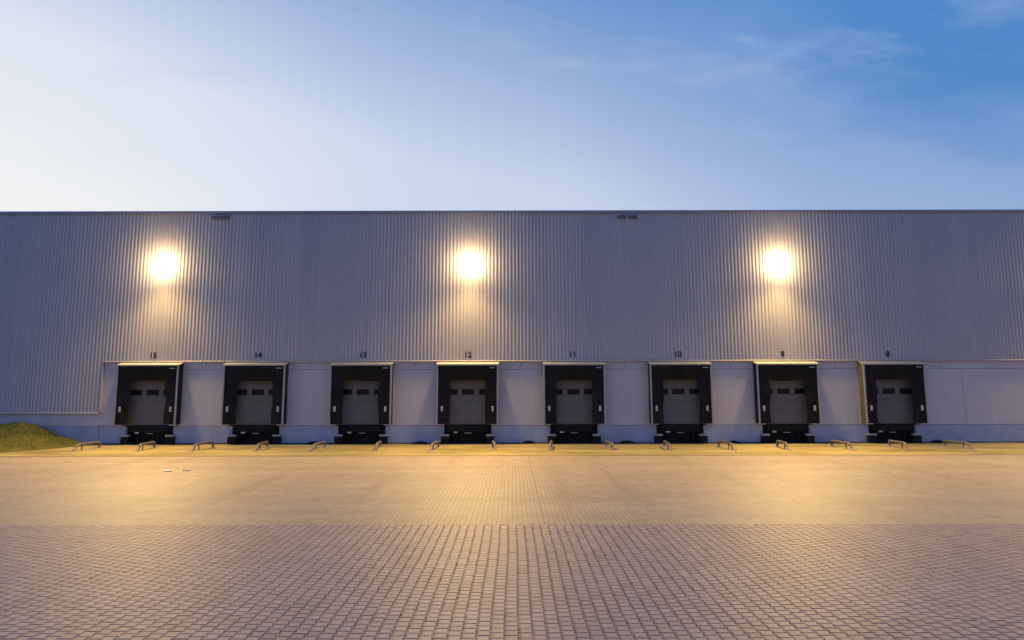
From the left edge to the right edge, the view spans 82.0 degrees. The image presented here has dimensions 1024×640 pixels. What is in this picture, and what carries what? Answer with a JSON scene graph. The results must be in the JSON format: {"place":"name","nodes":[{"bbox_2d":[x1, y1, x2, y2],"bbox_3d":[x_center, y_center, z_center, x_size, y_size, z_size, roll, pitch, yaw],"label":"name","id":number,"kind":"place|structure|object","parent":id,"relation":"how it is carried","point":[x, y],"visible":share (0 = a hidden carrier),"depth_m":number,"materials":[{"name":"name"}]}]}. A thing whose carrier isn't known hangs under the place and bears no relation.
{"place":"outdoors","nodes":[
{"label":"outdoors","id":0,"kind":"place"},
{"bbox_2d":[0,524,1023,639],"bbox_3d":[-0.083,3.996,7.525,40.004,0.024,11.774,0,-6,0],"label":"paving","id":1,"kind":"structure","parent":0,"point":[55,581],"depth_m":9.44,"materials":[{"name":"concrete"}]},
{"bbox_2d":[0,455,1023,525],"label":"block paved yard","id":2,"kind":"structure","parent":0,"point":[531,490],"depth_m":17.83,"materials":[{"name":"grey concrete"}]},
{"bbox_2d":[0,454,1023,456],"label":"slot drain","id":3,"kind":"object","parent":2,"relation":"in","point":[452,455],"visible":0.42,"depth_m":26.85,"materials":[{"name":"metal"}]},
{"bbox_2d":[0,443,1023,455],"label":"apron","id":4,"kind":"object","parent":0,"point":[540,449],"visible":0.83,"depth_m":29.22,"materials":[{"name":"grey concrete"}]},
{"bbox_2d":[0,422,89,452],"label":"grass bank","id":5,"kind":"structure","parent":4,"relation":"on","point":[20,449],"depth_m":30.53,"materials":[{"name":"green plant"}]},
{"bbox_2d":[68,441,103,451],"bbox_3d":[-21.485,6.399,29.756,0.260,0.420,1.932,-1,-7,5],"label":"wheel guide","id":6,"kind":"object","parent":4,"relation":"on","point":[87,443],"visible":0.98,"depth_m":29.67,"materials":[{"name":"grey metal"}]},
{"bbox_2d":[133,441,157,451],"bbox_3d":[-18.491,6.393,29.756,0.260,0.420,1.932,0,-7,-5],"label":"wheel guide","id":7,"kind":"object","parent":4,"relation":"on","point":[145,443],"visible":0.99,"depth_m":29.59,"materials":[{"name":"metal"}]},
{"bbox_2d":[191,441,215,450],"bbox_3d":[-15.624,6.387,29.756,0.260,0.420,1.932,-1,-7,6],"label":"wheel guide","id":8,"kind":"object","parent":4,"relation":"on","point":[199,444],"visible":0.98,"depth_m":29.64,"materials":[{"name":"metal"}]},
{"bbox_2d":[254,441,269,450],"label":"wheel guide","id":9,"kind":"object","parent":4,"relation":"on","point":[261,443],"visible":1,"depth_m":29.44,"materials":[{"name":"metal"}]},
{"bbox_2d":[309,441,326,450],"bbox_3d":[-9.765,6.376,29.756,0.260,0.420,1.932,-1,-7,4],"label":"wheel guide","id":10,"kind":"object","parent":4,"relation":"on","point":[316,444],"visible":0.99,"depth_m":29.49,"materials":[{"name":"metal"}]},
{"bbox_2d":[373,441,382,450],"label":"wheel guide","id":11,"kind":"object","parent":4,"relation":"on","point":[376,445],"visible":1,"depth_m":29.46,"materials":[{"name":"metal"}]},
{"bbox_2d":[413,441,426,443],"bbox_3d":[-5.043,6.735,32.332,0.782,0.140,0.170,-1,-7,4],"label":"wheel chock","id":12,"kind":"object","parent":4,"relation":"on","point":[420,442],"visible":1,"depth_m":32.25,"materials":[{"name":"black rubber"}]},
{"bbox_2d":[428,441,440,450],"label":"wheel guide","id":13,"kind":"object","parent":4,"relation":"on","point":[437,443],"visible":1,"depth_m":29.46,"materials":[{"name":"metal"}]},
{"bbox_2d":[492,440,497,450],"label":"wheel guide","id":14,"kind":"object","parent":4,"relation":"on","point":[493,444],"visible":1,"depth_m":29.13,"materials":[{"name":"metal"}]},
{"bbox_2d":[0,209,1023,443],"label":"warehouse","id":15,"kind":"structure","parent":4,"relation":"on","point":[90,301],"depth_m":33.16,"materials":[{"name":"paint"}]},
{"bbox_2d":[120,435,130,443],"bbox_3d":[-21.252,6.566,32.336,0.450,0.515,0.258,0,-6,0],"label":"dock bumper","id":16,"kind":"object","parent":15,"relation":"attached to","point":[125,439],"visible":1,"depth_m":32.25,"materials":[{"name":"black rubber"}]},
{"bbox_2d":[112,362,184,425],"bbox_3d":[-20.022,4.054,32.460,3.440,3.470,0.580,0,-6,0],"label":"dock shelter","id":17,"kind":"object","parent":15,"relation":"attached to","point":[171,374],"visible":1,"depth_m":32.35,"materials":[{"name":"fabric"}]},
{"bbox_2d":[127,381,175,424],"bbox_3d":[-20.022,4.321,32.810,3.000,3.018,0.072,0,-6,0],"label":"dock door","id":18,"kind":"structure","parent":15,"relation":"in","point":[147,400],"depth_m":32.75,"materials":[{"name":"metal"}]},
{"bbox_2d":[128,425,176,443],"bbox_3d":[-20.018,6.404,33.015,2.540,1.045,1.153,0,-6,0],"label":"dock leveller","id":19,"kind":"object","parent":15,"relation":"attached to","point":[139,434],"visible":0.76,"depth_m":32.63,"materials":[{"name":"black paint"}]},
{"bbox_2d":[153,257,166,266],"bbox_3d":[-19.762,-3.235,33.078,0.580,0.532,0.803,0,-7,-3],"label":"floodlight","id":20,"kind":"object","parent":15,"relation":"attached to","point":[159,262],"visible":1,"depth_m":32.81,"materials":[{"name":"beige"}]},
{"bbox_2d":[165,435,175,443],"bbox_3d":[-18.782,6.561,32.336,0.450,0.515,0.258,0,-6,0],"label":"dock bumper","id":21,"kind":"object","parent":15,"relation":"attached to","point":[169,439],"visible":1,"depth_m":32.25,"materials":[{"name":"black rubber"}]},
{"bbox_2d":[227,434,236,443],"bbox_3d":[-15.392,6.555,32.336,0.450,0.515,0.258,0,-6,0],"label":"dock bumper","id":22,"kind":"object","parent":15,"relation":"attached to","point":[231,438],"visible":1,"depth_m":32.25,"materials":[{"name":"black rubber"}]},
{"bbox_2d":[220,362,288,424],"bbox_3d":[-14.162,4.043,32.460,3.440,3.470,0.580,0,-6,0],"label":"dock shelter","id":23,"kind":"object","parent":15,"relation":"attached to","point":[275,373],"visible":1,"depth_m":32.35,"materials":[{"name":"fabric"}]},
{"bbox_2d":[233,425,280,443],"bbox_3d":[-14.158,6.393,33.015,2.540,1.045,1.153,0,-6,0],"label":"dock leveller","id":24,"kind":"object","parent":15,"relation":"attached to","point":[251,434],"visible":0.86,"depth_m":32.63,"materials":[{"name":"black paint"}]},
{"bbox_2d":[232,381,282,424],"bbox_3d":[-14.162,4.310,32.810,3.000,3.018,0.072,0,-6,0],"label":"dock door","id":25,"kind":"structure","parent":15,"relation":"in","point":[254,398],"depth_m":32.74,"materials":[{"name":"metal"}]},
{"bbox_2d":[272,434,281,443],"bbox_3d":[-12.922,6.550,32.336,0.450,0.515,0.258,0,-6,0],"label":"dock bumper","id":26,"kind":"object","parent":15,"relation":"attached to","point":[276,438],"visible":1,"depth_m":32.25,"materials":[{"name":"black rubber"}]},
{"bbox_2d":[334,434,342,443],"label":"dock bumper","id":27,"kind":"object","parent":15,"relation":"attached to","point":[338,438],"visible":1,"depth_m":32.25,"materials":[{"name":"black rubber"}]},
{"bbox_2d":[328,362,393,424],"bbox_3d":[-8.302,4.031,32.460,3.440,3.470,0.580,0,-6,0],"label":"dock shelter","id":28,"kind":"object","parent":15,"relation":"attached to","point":[381,372],"visible":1,"depth_m":32.34,"materials":[{"name":"fabric"}]},
{"bbox_2d":[339,425,385,443],"bbox_3d":[-8.298,6.382,33.015,2.540,1.045,1.153,0,-6,0],"label":"dock leveller","id":29,"kind":"object","parent":15,"relation":"attached to","point":[360,434],"visible":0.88,"depth_m":32.64,"materials":[{"name":"black paint"}]},
{"bbox_2d":[338,380,389,424],"bbox_3d":[-8.302,4.299,32.810,3.000,3.018,0.072,0,-6,0],"label":"dock door","id":30,"kind":"structure","parent":15,"relation":"in","point":[360,398],"depth_m":32.74,"materials":[{"name":"metal"}]},
{"bbox_2d":[379,434,387,443],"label":"dock bumper","id":31,"kind":"object","parent":15,"relation":"attached to","point":[383,438],"visible":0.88,"depth_m":32.25,"materials":[{"name":"black rubber"}]},
{"bbox_2d":[441,434,449,443],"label":"dock bumper","id":32,"kind":"object","parent":15,"relation":"attached to","point":[444,438],"visible":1,"depth_m":32.25,"materials":[{"name":"black rubber"}]},
{"bbox_2d":[436,362,498,424],"bbox_3d":[-2.442,4.020,32.460,3.440,3.470,0.580,0,-6,0],"label":"dock shelter","id":33,"kind":"object","parent":15,"relation":"attached to","point":[448,372],"visible":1,"depth_m":32.35,"materials":[{"name":"fabric"}]},
{"bbox_2d":[449,380,485,423],"bbox_3d":[-2.442,4.287,32.810,3.000,3.018,0.072,0,-6,0],"label":"dock door","id":34,"kind":"structure","parent":15,"relation":"in","point":[467,398],"depth_m":32.75,"materials":[{"name":"metal"}]},
{"bbox_2d":[445,424,490,443],"bbox_3d":[-2.438,6.370,33.015,2.540,1.045,1.153,0,-6,0],"label":"dock leveller","id":35,"kind":"object","parent":15,"relation":"attached to","point":[467,433],"visible":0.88,"depth_m":32.74,"materials":[{"name":"black paint"}]},
{"bbox_2d":[464,257,474,266],"bbox_3d":[-2.368,-3.269,33.077,0.580,0.532,0.803,0,-7,2],"label":"floodlight","id":36,"kind":"object","parent":15,"relation":"attached to","point":[469,261],"visible":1,"depth_m":32.77,"materials":[{"name":"beige"}]},
{"bbox_2d":[486,434,493,443],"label":"dock bumper","id":37,"kind":"object","parent":15,"relation":"attached to","point":[489,438],"visible":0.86,"depth_m":32.25,"materials":[{"name":"black rubber"}]},
{"bbox_2d":[548,434,555,443],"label":"dock bumper","id":38,"kind":"object","parent":15,"relation":"attached to","point":[552,437],"visible":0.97,"depth_m":32.25,"materials":[{"name":"black rubber"}]},
{"bbox_2d":[542,361,605,424],"bbox_3d":[3.418,4.009,32.460,3.440,3.470,0.580,0,-6,0],"label":"dock shelter","id":39,"kind":"object","parent":15,"relation":"attached to","point":[555,371],"visible":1,"depth_m":32.34,"materials":[{"name":"fabric"}]},
{"bbox_2d":[551,424,596,442],"bbox_3d":[3.422,6.359,33.015,2.540,1.045,1.153,0,-6,0],"label":"dock leveller","id":40,"kind":"object","parent":15,"relation":"attached to","point":[573,433],"visible":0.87,"depth_m":32.64,"materials":[{"name":"black paint"}]},
{"bbox_2d":[556,380,592,423],"bbox_3d":[3.418,4.276,32.810,3.000,3.018,0.072,0,-6,0],"label":"dock door","id":41,"kind":"structure","parent":15,"relation":"in","point":[574,397],"depth_m":32.75,"materials":[{"name":"metal"}]},
{"bbox_2d":[592,434,600,443],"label":"dock bumper","id":42,"kind":"object","parent":15,"relation":"attached to","point":[596,438],"visible":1,"depth_m":32.25,"materials":[{"name":"black rubber"}]},
{"bbox_2d":[654,434,662,442],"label":"dock bumper","id":43,"kind":"object","parent":15,"relation":"attached to","point":[658,438],"visible":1,"depth_m":32.25,"materials":[{"name":"black rubber"}]},
{"bbox_2d":[652,380,702,423],"bbox_3d":[9.278,4.265,32.810,3.000,3.018,0.072,0,-6,0],"label":"dock door","id":44,"kind":"structure","parent":15,"relation":"in","point":[681,405],"depth_m":32.75,"materials":[{"name":"metal"}]},
{"bbox_2d":[656,424,702,442],"bbox_3d":[9.282,6.348,33.015,2.540,1.045,1.153,0,-6,0],"label":"dock leveller","id":45,"kind":"object","parent":15,"relation":"attached to","point":[680,433],"visible":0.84,"depth_m":32.64,"materials":[{"name":"black paint"}]},
{"bbox_2d":[647,361,713,424],"bbox_3d":[9.278,3.998,32.460,3.440,3.470,0.580,0,-6,0],"label":"dock shelter","id":46,"kind":"object","parent":15,"relation":"attached to","point":[658,372],"visible":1,"depth_m":32.34,"materials":[{"name":"fabric"}]},
{"bbox_2d":[699,434,707,442],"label":"dock bumper","id":47,"kind":"object","parent":15,"relation":"attached to","point":[703,438],"visible":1,"depth_m":32.25,"materials":[{"name":"black rubber"}]},
{"bbox_2d":[760,433,769,442],"bbox_3d":[13.908,6.498,32.336,0.450,0.515,0.258,0,-6,0],"label":"dock bumper","id":48,"kind":"object","parent":15,"relation":"attached to","point":[765,437],"visible":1,"depth_m":32.25,"materials":[{"name":"black rubber"}]},
{"bbox_2d":[775,256,786,265],"bbox_3d":[15.096,-3.302,33.078,0.580,0.532,0.803,-1,-7,4],"label":"floodlight","id":49,"kind":"object","parent":15,"relation":"attached to","point":[780,261],"visible":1,"depth_m":32.79,"materials":[{"name":"beige"}]},
{"bbox_2d":[760,424,807,442],"bbox_3d":[15.142,6.337,33.015,2.540,1.045,1.153,0,-6,0],"label":"dock leveller","id":50,"kind":"object","parent":15,"relation":"attached to","point":[791,433],"visible":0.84,"depth_m":32.63,"materials":[{"name":"black paint"}]},
{"bbox_2d":[759,380,808,423],"bbox_3d":[15.138,4.254,32.810,3.000,3.018,0.072,0,-6,0],"label":"dock door","id":51,"kind":"structure","parent":15,"relation":"in","point":[788,402],"depth_m":32.74,"materials":[{"name":"metal"}]},
{"bbox_2d":[752,361,821,423],"bbox_3d":[15.138,3.986,32.460,3.440,3.470,0.580,0,-6,0],"label":"dock shelter","id":52,"kind":"object","parent":15,"relation":"attached to","point":[764,372],"visible":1,"depth_m":32.35,"materials":[{"name":"fabric"}]},
{"bbox_2d":[805,433,814,442],"bbox_3d":[16.378,6.494,32.336,0.450,0.515,0.258,0,-6,0],"label":"dock bumper","id":53,"kind":"object","parent":15,"relation":"attached to","point":[809,437],"visible":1,"depth_m":32.25,"materials":[{"name":"black rubber"}]},
{"bbox_2d":[866,433,876,442],"bbox_3d":[19.767,6.487,32.336,0.450,0.515,0.258,0,-6,0],"label":"dock bumper","id":54,"kind":"object","parent":15,"relation":"attached to","point":[871,437],"visible":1,"depth_m":32.27,"materials":[{"name":"black rubber"}]},
{"bbox_2d":[866,424,913,442],"bbox_3d":[21.002,6.325,33.015,2.540,1.045,1.153,0,-6,0],"label":"dock leveller","id":55,"kind":"object","parent":15,"relation":"attached to","point":[896,432],"visible":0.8,"depth_m":32.63,"materials":[{"name":"black paint"}]},
{"bbox_2d":[866,379,914,423],"bbox_3d":[20.998,4.242,32.810,3.000,3.018,0.072,0,-6,0],"label":"dock door","id":56,"kind":"structure","parent":15,"relation":"in","point":[894,396],"depth_m":32.74,"materials":[{"name":"metal"}]},
{"bbox_2d":[857,361,929,423],"bbox_3d":[20.998,3.975,32.460,3.440,3.470,0.580,0,-6,0],"label":"dock shelter","id":57,"kind":"object","parent":15,"relation":"attached to","point":[871,372],"visible":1,"depth_m":32.35,"materials":[{"name":"black fabric"}]},
{"bbox_2d":[911,433,921,442],"bbox_3d":[22.238,6.482,32.336,0.450,0.515,0.258,0,-6,0],"label":"dock bumper","id":58,"kind":"object","parent":15,"relation":"attached to","point":[916,437],"visible":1,"depth_m":32.26,"materials":[{"name":"black rubber"}]},
{"bbox_2d":[522,440,534,443],"bbox_3d":[0.908,6.709,32.333,0.766,0.170,0.170,0,-7,3],"label":"wheel chock","id":59,"kind":"object","parent":4,"relation":"on","point":[529,442],"visible":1,"depth_m":32.25,"materials":[{"name":"black rubber"}]},
{"bbox_2d":[547,440,553,450],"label":"wheel guide","id":60,"kind":"object","parent":4,"relation":"on","point":[550,443],"visible":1,"depth_m":29.18,"materials":[{"name":"metal"}]},
{"bbox_2d":[603,440,616,450],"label":"wheel guide","id":61,"kind":"object","parent":4,"relation":"on","point":[612,444],"visible":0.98,"depth_m":29.41,"materials":[{"name":"metal"}]},
{"bbox_2d":[619,440,634,443],"bbox_3d":[6.322,6.702,32.333,0.825,0.163,0.170,1,-7,-6],"label":"wheel chock","id":62,"kind":"object","parent":4,"relation":"on","point":[627,442],"visible":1,"depth_m":32.26,"materials":[{"name":"black rubber"}]},
{"bbox_2d":[661,440,672,450],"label":"wheel guide","id":63,"kind":"object","parent":4,"relation":"on","point":[668,444],"visible":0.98,"depth_m":29.41,"materials":[{"name":"metal"}]},
{"bbox_2d":[715,440,734,449],"bbox_3d":[10.809,6.337,29.756,0.260,0.420,1.932,0,-7,-5],"label":"wheel guide","id":64,"kind":"object","parent":4,"relation":"on","point":[728,443],"visible":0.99,"depth_m":29.62,"materials":[{"name":"metal"}]},
{"bbox_2d":[775,440,790,449],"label":"wheel guide","id":65,"kind":"object","parent":4,"relation":"on","point":[783,442],"visible":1,"depth_m":29.57,"materials":[{"name":"metal"}]},
{"bbox_2d":[829,440,855,449],"bbox_3d":[16.669,6.325,29.756,0.260,0.420,1.932,1,-7,-5],"label":"wheel guide","id":66,"kind":"object","parent":4,"relation":"on","point":[843,442],"visible":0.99,"depth_m":29.58,"materials":[{"name":"metal"}]},
{"bbox_2d":[888,440,911,449],"bbox_3d":[19.535,6.320,29.756,0.260,0.420,1.932,-1,-7,4],"label":"wheel guide","id":67,"kind":"object","parent":4,"relation":"on","point":[900,442],"visible":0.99,"depth_m":29.55,"materials":[{"name":"metal"}]},
{"bbox_2d":[930,440,942,442],"bbox_3d":[23.362,6.666,32.333,0.680,0.169,0.170,0,-7,1],"label":"wheel chock","id":68,"kind":"object","parent":4,"relation":"on","point":[936,441],"visible":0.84,"depth_m":32.25,"materials":[{"name":"black rubber"}]},
{"bbox_2d":[941,439,976,449],"bbox_3d":[22.529,6.314,29.756,0.260,0.420,1.932,0,-7,-5],"label":"wheel guide","id":69,"kind":"object","parent":4,"relation":"on","point":[961,442],"visible":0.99,"depth_m":29.57,"materials":[{"name":"metal"}]},
{"bbox_2d":[0,0,1023,210],"label":"sky","id":70,"kind":"structure","parent":0,"point":[106,105],"materials":[{"name":"blue"}]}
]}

